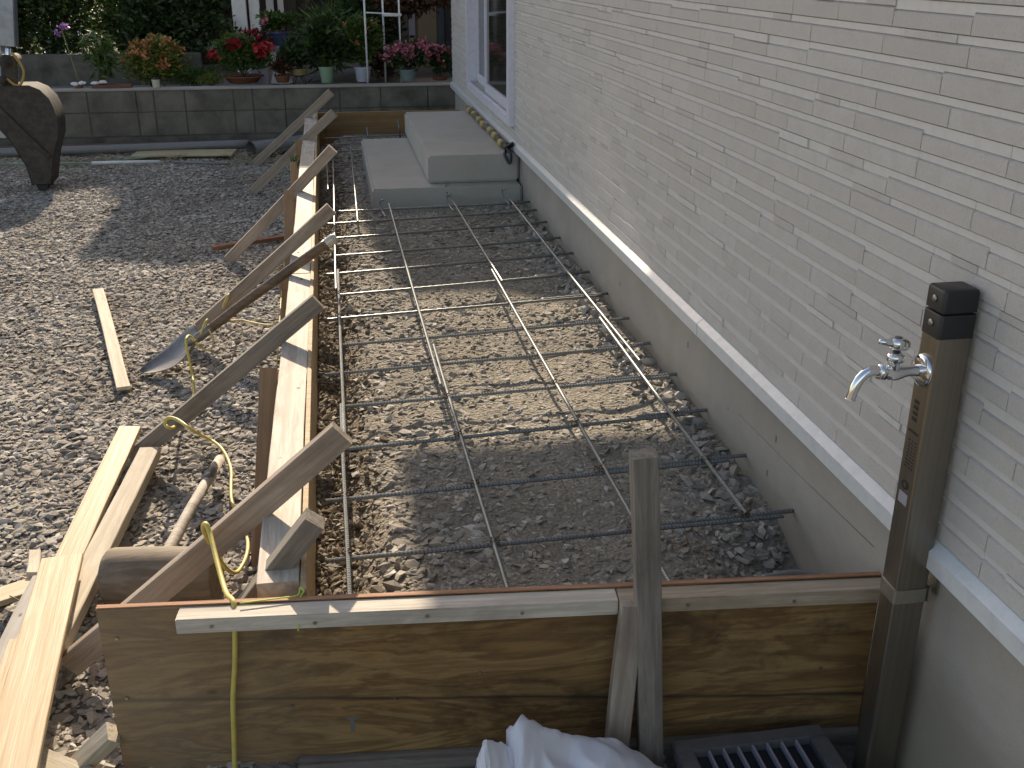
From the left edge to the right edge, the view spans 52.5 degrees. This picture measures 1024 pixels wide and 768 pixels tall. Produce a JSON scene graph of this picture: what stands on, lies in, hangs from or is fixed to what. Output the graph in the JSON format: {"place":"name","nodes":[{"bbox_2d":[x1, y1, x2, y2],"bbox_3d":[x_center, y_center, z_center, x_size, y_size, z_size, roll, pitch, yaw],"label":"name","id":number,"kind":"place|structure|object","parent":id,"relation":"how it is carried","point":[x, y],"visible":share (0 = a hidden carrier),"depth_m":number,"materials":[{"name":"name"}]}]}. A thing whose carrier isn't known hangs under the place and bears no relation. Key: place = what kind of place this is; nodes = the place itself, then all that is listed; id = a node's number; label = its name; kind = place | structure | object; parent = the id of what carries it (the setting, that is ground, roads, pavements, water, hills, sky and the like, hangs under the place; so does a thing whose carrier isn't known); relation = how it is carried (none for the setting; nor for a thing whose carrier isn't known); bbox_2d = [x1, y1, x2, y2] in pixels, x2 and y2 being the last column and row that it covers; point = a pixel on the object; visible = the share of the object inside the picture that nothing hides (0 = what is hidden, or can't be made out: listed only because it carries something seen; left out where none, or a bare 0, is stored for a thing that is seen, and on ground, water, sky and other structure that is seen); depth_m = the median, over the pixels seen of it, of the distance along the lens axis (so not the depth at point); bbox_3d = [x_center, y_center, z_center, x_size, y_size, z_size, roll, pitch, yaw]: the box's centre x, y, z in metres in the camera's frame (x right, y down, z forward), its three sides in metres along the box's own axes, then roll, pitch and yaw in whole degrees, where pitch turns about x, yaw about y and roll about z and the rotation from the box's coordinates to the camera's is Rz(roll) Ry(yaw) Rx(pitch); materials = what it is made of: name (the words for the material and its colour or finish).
{"place":"outdoors","nodes":[
{"label":"outdoors","id":0,"kind":"place"},
{"bbox_2d":[17,52,202,85],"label":"wall","id":1,"kind":"structure","parent":0,"point":[52,69],"depth_m":9.39,"materials":[{"name":"grey concrete"}]},
{"bbox_2d":[0,148,295,767],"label":"gravel","id":2,"kind":"structure","parent":0,"point":[100,698],"depth_m":4.45,"materials":[{"name":"grey gravel"}]},
{"bbox_2d":[0,0,65,190],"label":"excavator","id":3,"kind":"object","parent":2,"relation":"on","point":[32,124],"visible":0.98,"depth_m":7.17,"materials":[{"name":"metal"}]},
{"bbox_2d":[0,156,153,164],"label":"thin rod","id":4,"kind":"object","parent":2,"relation":"on","point":[81,162],"visible":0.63,"depth_m":8.12,"materials":[{"name":"metal"}]},
{"bbox_2d":[58,447,160,672],"bbox_3d":[-1.092,0.455,2.742,0.066,0.039,1.236,-2,23,-5],"label":"plank","id":5,"kind":"object","parent":2,"relation":"on","point":[113,525],"visible":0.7,"depth_m":2.85,"materials":[{"name":"beige wood"}]},
{"bbox_2d":[0,638,17,698],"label":"plank","id":6,"kind":"object","parent":5,"relation":"on","point":[6,659],"visible":0.19,"depth_m":2.28,"materials":[{"name":"beige wood"}]},
{"bbox_2d":[0,553,83,767],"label":"plank","id":7,"kind":"object","parent":5,"relation":"on","point":[27,696],"visible":1,"depth_m":2.20,"materials":[{"name":"beige wood"}]},
{"bbox_2d":[17,426,140,637],"bbox_3d":[-1.186,0.375,2.910,0.075,0.021,1.228,-3,23,-8],"label":"plank","id":8,"kind":"object","parent":5,"relation":"on","point":[85,523],"visible":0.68,"depth_m":3.03,"materials":[{"name":"beige wood"}]},
{"bbox_2d":[0,575,35,661],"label":"plank","id":9,"kind":"object","parent":8,"relation":"on","point":[12,628],"visible":0.37,"depth_m":2.44,"materials":[{"name":"beige wood"}]},
{"bbox_2d":[92,288,130,390],"bbox_3d":[-1.726,-0.220,4.452,0.054,0.017,1.350,-10,24,-22],"label":"plank","id":10,"kind":"object","parent":2,"relation":"on","point":[120,376],"visible":1,"depth_m":4.32,"materials":[{"name":"beige wood"}]},
{"bbox_2d":[0,139,247,156],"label":"drain pipe","id":11,"kind":"object","parent":2,"relation":"on","point":[115,148],"visible":0.77,"depth_m":8.54,"materials":[{"name":"grey plastic"}]},
{"bbox_2d":[97,455,224,603],"bbox_3d":[-0.930,0.371,2.886,0.294,0.146,0.770,-4,23,-9],"label":"wooden mallet","id":12,"kind":"object","parent":2,"relation":"on","point":[124,573],"visible":0.72,"depth_m":2.56,"materials":[{"name":"brown wood"}]},
{"bbox_2d":[159,152,185,164],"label":"dry stalks","id":13,"kind":"object","parent":2,"relation":"on","point":[176,156],"visible":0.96,"depth_m":8.21,"materials":[{"name":"brown plant"}]},
{"bbox_2d":[130,149,236,157],"bbox_3d":[-2.675,-1.885,8.483,0.802,0.016,0.274,-2,22,-5],"label":"panel offcut","id":14,"kind":"object","parent":2,"relation":"on","point":[191,153],"visible":0.98,"depth_m":8.44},
{"bbox_2d":[171,161,229,164],"bbox_3d":[-2.426,-1.723,8.099,0.480,0.020,0.020,4,23,9],"label":"white pipe","id":15,"kind":"object","parent":2,"relation":"on","point":[206,163],"visible":1,"depth_m":8.09,"materials":[{"name":"grey plastic"}]},
{"bbox_2d":[139,234,337,373],"bbox_3d":[-1.065,-0.309,4.031,0.802,0.529,0.195,-4,23,-9],"label":"shovel","id":16,"kind":"object","parent":2,"relation":"on","point":[173,353],"visible":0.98,"depth_m":4.02,"materials":[{"name":"metal"}]},
{"bbox_2d":[211,235,283,249],"bbox_3d":[-1.490,-0.801,5.875,0.418,0.022,0.046,-14,26,-28],"label":"plank","id":17,"kind":"object","parent":2,"relation":"on","point":[256,241],"visible":0.72,"depth_m":5.88,"materials":[{"name":"brown wood"}]},
{"bbox_2d":[221,148,286,164],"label":"dry stalks","id":18,"kind":"object","parent":2,"relation":"on","point":[255,156],"visible":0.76,"depth_m":8.32,"materials":[{"name":"brown plant"}]},
{"bbox_2d":[16,3,452,87],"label":"garden ground","id":19,"kind":"structure","parent":0,"point":[347,76],"depth_m":10.15,"materials":[{"name":"brown soil"}]},
{"bbox_2d":[12,0,38,53],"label":"hedge shrub","id":20,"kind":"object","parent":19,"relation":"on","point":[27,24],"visible":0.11,"depth_m":10.12,"materials":[{"name":"green plant"}]},
{"bbox_2d":[12,0,94,53],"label":"hedge shrub","id":21,"kind":"object","parent":19,"relation":"on","point":[45,16],"visible":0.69,"depth_m":9.99,"materials":[{"name":"green plant"}]},
{"bbox_2d":[30,0,72,52],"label":"yellow leaves","id":22,"kind":"object","parent":21,"relation":"attached to","point":[63,9],"visible":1,"depth_m":9.78,"materials":[{"name":"plant"}]},
{"bbox_2d":[66,0,168,53],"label":"hedge shrub","id":23,"kind":"object","parent":19,"relation":"on","point":[103,20],"visible":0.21,"depth_m":10.13,"materials":[{"name":"green plant"}]},
{"bbox_2d":[116,32,190,86],"bbox_3d":[-3.130,-2.814,9.062,0.638,0.477,0.483,-13,26,-29],"label":"flowering shrub","id":24,"kind":"object","parent":19,"relation":"on","point":[149,56],"visible":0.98,"depth_m":8.98,"materials":[{"name":"green plant"}]},
{"bbox_2d":[101,0,241,62],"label":"hedge shrub","id":25,"kind":"object","parent":19,"relation":"on","point":[178,20],"visible":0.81,"depth_m":10.04,"materials":[{"name":"green plant"}]},
{"bbox_2d":[169,62,223,85],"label":"ground plant","id":26,"kind":"object","parent":19,"relation":"on","point":[189,74],"visible":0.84,"depth_m":9.09,"materials":[{"name":"green plant"}]},
{"bbox_2d":[182,0,232,46],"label":"hedge shrub","id":27,"kind":"object","parent":19,"relation":"on","point":[225,10],"visible":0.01,"depth_m":10.81,"materials":[{"name":"green plant"}]},
{"bbox_2d":[195,70,224,85],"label":"ground plant","id":28,"kind":"object","parent":19,"relation":"on","point":[210,79],"visible":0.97,"depth_m":8.97,"materials":[{"name":"green plant"}]},
{"bbox_2d":[236,24,275,84],"bbox_3d":[-2.295,-2.967,9.366,0.345,0.525,0.286,-4,23,-9],"label":"potted plant","id":29,"kind":"object","parent":19,"relation":"on","point":[263,80],"visible":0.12,"depth_m":9.32,"materials":[{"name":"green plant"}]},
{"bbox_2d":[271,46,292,83],"bbox_3d":[-2.134,-2.950,9.581,0.276,0.330,0.276,-4,23,-9],"label":"pedestal","id":30,"kind":"object","parent":19,"relation":"on","point":[273,81],"visible":0.16,"depth_m":9.56,"materials":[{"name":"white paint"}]},
{"bbox_2d":[254,8,299,45],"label":"potted plant","id":31,"kind":"object","parent":30,"relation":"on","point":[276,22],"visible":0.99,"depth_m":9.39,"materials":[{"name":"green plant"}]},
{"bbox_2d":[270,58,294,82],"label":"potted plant","id":32,"kind":"object","parent":19,"relation":"on","point":[280,66],"visible":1,"depth_m":9.09,"materials":[{"name":"brown plant"}]},
{"bbox_2d":[291,75,305,84],"bbox_3d":[-1.897,-2.700,9.268,0.148,0.118,0.148,-4,23,-9],"label":"plant stand","id":33,"kind":"object","parent":19,"relation":"on","point":[297,76],"visible":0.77,"depth_m":9.23,"materials":[{"name":"black metal"}]},
{"bbox_2d":[277,29,313,75],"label":"potted plant","id":34,"kind":"object","parent":33,"relation":"on","point":[290,50],"visible":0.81,"depth_m":9.12,"materials":[{"name":"green plant"}]},
{"bbox_2d":[284,0,359,82],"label":"ferny plant","id":35,"kind":"object","parent":19,"relation":"on","point":[340,16],"visible":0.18,"depth_m":9.59,"materials":[{"name":"green plant"}]},
{"bbox_2d":[198,0,452,75],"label":"neighbour house","id":36,"kind":"structure","parent":19,"relation":"on","point":[437,30],"depth_m":10.78,"materials":[{"name":"brown"}]},
{"bbox_2d":[296,0,350,26],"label":"window","id":37,"kind":"structure","parent":36,"relation":"in","point":[301,4],"depth_m":11.27,"materials":[{"name":"glass"}]},
{"bbox_2d":[360,0,451,21],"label":"hanging plant","id":38,"kind":"object","parent":36,"relation":"hanging from","point":[414,5],"visible":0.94,"depth_m":9.64,"materials":[{"name":"green plant"}]},
{"bbox_2d":[417,6,436,70],"bbox_3d":[-0.869,-4.215,10.418,0.190,2.080,0.050,-4,23,-9],"label":"door panel","id":39,"kind":"structure","parent":36,"relation":"in","point":[427,27],"depth_m":10.63,"materials":[{"name":"beige"}]},
{"bbox_2d":[342,10,386,81],"bbox_3d":[-1.309,-2.983,9.144,0.456,0.610,0.301,-4,23,-9],"label":"potted plant","id":40,"kind":"object","parent":19,"relation":"on","point":[354,37],"visible":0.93,"depth_m":9.08,"materials":[{"name":"green plant"}]},
{"bbox_2d":[329,0,414,65],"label":"bush","id":41,"kind":"object","parent":19,"relation":"on","point":[391,33],"visible":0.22,"depth_m":9.94,"materials":[{"name":"green plant"}]},
{"bbox_2d":[363,0,402,82],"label":"trellis","id":42,"kind":"object","parent":19,"relation":"on","point":[398,14],"visible":0.69,"depth_m":9.32,"materials":[{"name":"white paint"}]},
{"bbox_2d":[365,38,411,80],"bbox_3d":[-1.155,-3.029,9.714,0.472,0.385,0.368,-4,23,-9],"label":"bush","id":43,"kind":"object","parent":19,"relation":"on","point":[378,65],"visible":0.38,"depth_m":9.71,"materials":[{"name":"green plant"}]},
{"bbox_2d":[378,36,433,80],"bbox_3d":[-0.938,-2.883,9.202,0.498,0.383,0.412,-4,23,-9],"label":"flowering plant","id":44,"kind":"object","parent":19,"relation":"on","point":[399,53],"visible":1,"depth_m":9.14,"materials":[{"name":"pink plant"}]},
{"bbox_2d":[428,42,452,80],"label":"flowering plant","id":45,"kind":"object","parent":19,"relation":"on","point":[441,56],"visible":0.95,"depth_m":9.26,"materials":[{"name":"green plant"}]},
{"bbox_2d":[231,0,283,72],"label":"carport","id":46,"kind":"object","parent":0,"point":[239,10],"visible":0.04,"depth_m":10.31,"materials":[{"name":"white paint"}]},
{"bbox_2d":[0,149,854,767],"bbox_3d":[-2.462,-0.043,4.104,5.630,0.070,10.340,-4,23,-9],"label":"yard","id":47,"kind":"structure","parent":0,"point":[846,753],"depth_m":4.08,"materials":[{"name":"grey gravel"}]},
{"bbox_2d":[0,577,31,605],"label":"plank","id":48,"kind":"object","parent":47,"relation":"on","point":[16,589],"visible":0.41,"depth_m":2.62,"materials":[{"name":"beige wood"}]},
{"bbox_2d":[26,549,41,577],"bbox_3d":[-1.258,0.475,2.737,0.034,0.024,0.128,-7,24,-18],"label":"plank","id":49,"kind":"object","parent":48,"relation":"on","point":[34,558],"visible":0.74,"depth_m":2.73,"materials":[{"name":"beige wood"}]},
{"bbox_2d":[0,151,123,165],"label":"dry stalks","id":50,"kind":"object","parent":47,"relation":"on","point":[73,158],"visible":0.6,"depth_m":8.21,"materials":[{"name":"brown plant"}]},
{"bbox_2d":[39,747,92,767],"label":"plank","id":51,"kind":"object","parent":47,"relation":"on","point":[50,758],"visible":0.58,"depth_m":2.05,"materials":[{"name":"beige wood"}]},
{"bbox_2d":[91,160,159,164],"bbox_3d":[-3.005,-1.726,8.088,0.510,0.026,0.026,-3,23,-7],"label":"white pipe","id":52,"kind":"object","parent":47,"relation":"on","point":[125,162],"visible":1,"depth_m":8.08,"materials":[{"name":"white plastic"}]},
{"bbox_2d":[62,89,351,675],"bbox_3d":[-1.199,-0.754,5.102,0.771,0.697,6.768,-4,23,-9],"label":"side formwork","id":53,"kind":"object","parent":47,"relation":"on","point":[278,516],"visible":0.89,"depth_m":2.92,"materials":[{"name":"brown wood"}]},
{"bbox_2d":[163,335,249,767],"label":"extension cord","id":54,"kind":"object","parent":53,"relation":"on","point":[206,531],"visible":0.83,"depth_m":2.15,"materials":[{"name":"yellow rubber"}]},
{"bbox_2d":[199,289,281,367],"bbox_3d":[-1.041,-0.175,3.978,0.333,0.238,1.136,-4,23,-9],"label":"twine","id":55,"kind":"object","parent":53,"relation":"attached to","point":[206,320],"visible":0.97,"depth_m":4.03,"materials":[{"name":"yellow fabric"}]},
{"bbox_2d":[288,154,299,171],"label":"weeds","id":56,"kind":"object","parent":53,"relation":"on","point":[293,159],"visible":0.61,"depth_m":6.38,"materials":[{"name":"green plant"}]},
{"bbox_2d":[246,135,302,157],"bbox_3d":[-1.928,-1.972,8.608,0.134,0.141,0.581,17,28,36],"label":"wide pipe","id":57,"kind":"object","parent":47,"relation":"on","point":[259,147],"visible":0.5,"depth_m":8.48,"materials":[{"name":"grey plastic"}]},
{"bbox_2d":[315,134,797,594],"bbox_3d":[-0.399,-0.697,5.200,1.144,0.163,6.860,-4,23,-9],"label":"gravel bed","id":58,"kind":"object","parent":47,"relation":"on","point":[559,552],"visible":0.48,"depth_m":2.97,"materials":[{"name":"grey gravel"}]},
{"bbox_2d":[315,182,427,595],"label":"soil","id":59,"kind":"structure","parent":58,"relation":"on","point":[325,359],"depth_m":3.24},
{"bbox_2d":[316,110,459,145],"bbox_3d":[-1.002,-2.041,8.326,1.170,0.286,0.050,-4,23,-9],"label":"end formwork","id":60,"kind":"object","parent":58,"relation":"on","point":[374,122],"visible":0.4,"depth_m":8.26,"materials":[{"name":"brown wood"}]},
{"bbox_2d":[361,111,521,210],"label":"concrete steps","id":61,"kind":"structure","parent":58,"relation":"on","point":[460,153],"depth_m":5.87,"materials":[{"name":"grey concrete"}]},
{"bbox_2d":[466,106,513,163],"bbox_3d":[-0.158,-1.616,6.592,0.067,0.119,1.814,-4,23,-9],"label":"striped rope","id":62,"kind":"object","parent":61,"relation":"on","point":[498,139],"visible":1,"depth_m":6.24,"materials":[{"name":"yellow fabric"}]},
{"bbox_2d":[322,120,793,593],"bbox_3d":[-0.373,-0.800,5.113,1.107,0.146,6.537,-4,23,-9],"label":"rebar grid","id":63,"kind":"object","parent":58,"relation":"on","point":[745,515],"visible":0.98,"depth_m":3.19,"materials":[{"name":"metal"}]},
{"bbox_2d":[475,714,661,767],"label":"plastic sheet","id":64,"kind":"object","parent":47,"relation":"on","point":[531,744],"visible":1,"depth_m":1.92,"materials":[{"name":"white plastic"}]},
{"bbox_2d":[671,724,846,767],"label":"drain grate","id":65,"kind":"object","parent":47,"relation":"on","point":[809,746],"visible":1,"depth_m":2.08,"materials":[{"name":"grey metal"}]},
{"bbox_2d":[844,281,979,767],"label":"water post","id":66,"kind":"object","parent":47,"relation":"on","point":[910,581],"visible":1,"depth_m":1.80,"materials":[{"name":"brown metal"}]},
{"label":"ground","id":67,"kind":"structure","parent":0,"visible":0},
{"bbox_2d":[0,139,266,148],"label":"brick edging","id":68,"kind":"object","parent":67,"relation":"on","point":[10,146],"visible":0.11,"depth_m":8.72,"materials":[{"name":"grey"}]},
{"bbox_2d":[0,82,454,145],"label":"block wall","id":69,"kind":"structure","parent":67,"relation":"on","point":[166,114],"depth_m":8.84,"materials":[{"name":"grey concrete"}]},
{"bbox_2d":[54,22,82,87],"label":"flower stalk","id":70,"kind":"object","parent":69,"relation":"on","point":[61,27],"visible":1,"depth_m":8.56,"materials":[{"name":"purple"}]},
{"bbox_2d":[92,84,132,87],"bbox_3d":[-3.366,-2.512,8.757,0.320,0.024,0.100,-4,23,-9],"label":"seed tray","id":71,"kind":"object","parent":69,"relation":"on","point":[113,86],"visible":1,"depth_m":8.72,"materials":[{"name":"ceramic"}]},
{"bbox_2d":[76,23,123,80],"bbox_3d":[-3.450,-2.766,8.723,0.376,0.517,0.288,-4,23,-9],"label":"leafy plant","id":72,"kind":"object","parent":71,"relation":"on","point":[103,61],"visible":0.98,"depth_m":8.68,"materials":[{"name":"green plant"}]},
{"bbox_2d":[151,77,159,87],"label":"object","id":73,"kind":"object","parent":69,"relation":"on","point":[155,82],"visible":1,"depth_m":8.74,"materials":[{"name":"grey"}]},
{"bbox_2d":[206,27,279,83],"bbox_3d":[-2.322,-2.851,9.008,0.627,0.465,0.459,-4,23,-9],"label":"potted geranium","id":74,"kind":"object","parent":69,"relation":"on","point":[239,51],"visible":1,"depth_m":8.97,"materials":[{"name":"plant"}]},
{"bbox_2d":[298,10,351,82],"bbox_3d":[-1.625,-2.945,9.055,0.476,0.607,0.342,-4,23,-9],"label":"potted plant","id":75,"kind":"object","parent":69,"relation":"on","point":[322,42],"visible":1,"depth_m":8.97,"materials":[{"name":"green plant"}]},
{"bbox_2d":[70,448,881,767],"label":"front formwork","id":76,"kind":"object","parent":67,"relation":"on","point":[648,664],"visible":0.91,"depth_m":2.06,"materials":[{"name":"brown wood"}]},
{"bbox_2d":[240,587,303,630],"bbox_3d":[-0.446,0.421,1.979,0.120,0.049,0.071,7,23,16],"label":"string","id":77,"kind":"object","parent":76,"relation":"attached to","point":[278,598],"visible":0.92,"depth_m":1.97,"materials":[{"name":"yellow fabric"}]},
{"bbox_2d":[450,0,1023,767],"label":"house","id":78,"kind":"structure","parent":67,"relation":"on","point":[768,222],"depth_m":2.25,"materials":[{"name":"white"}]},
{"bbox_2d":[465,0,515,126],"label":"sliding door","id":79,"kind":"structure","parent":78,"relation":"in","point":[507,116],"depth_m":6.31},
{"bbox_2d":[760,570,824,576],"bbox_3d":[0.626,0.425,2.280,0.176,0.038,0.051,-4,23,-9],"label":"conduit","id":80,"kind":"object","parent":78,"relation":"attached to","point":[790,572],"visible":0.32,"depth_m":2.28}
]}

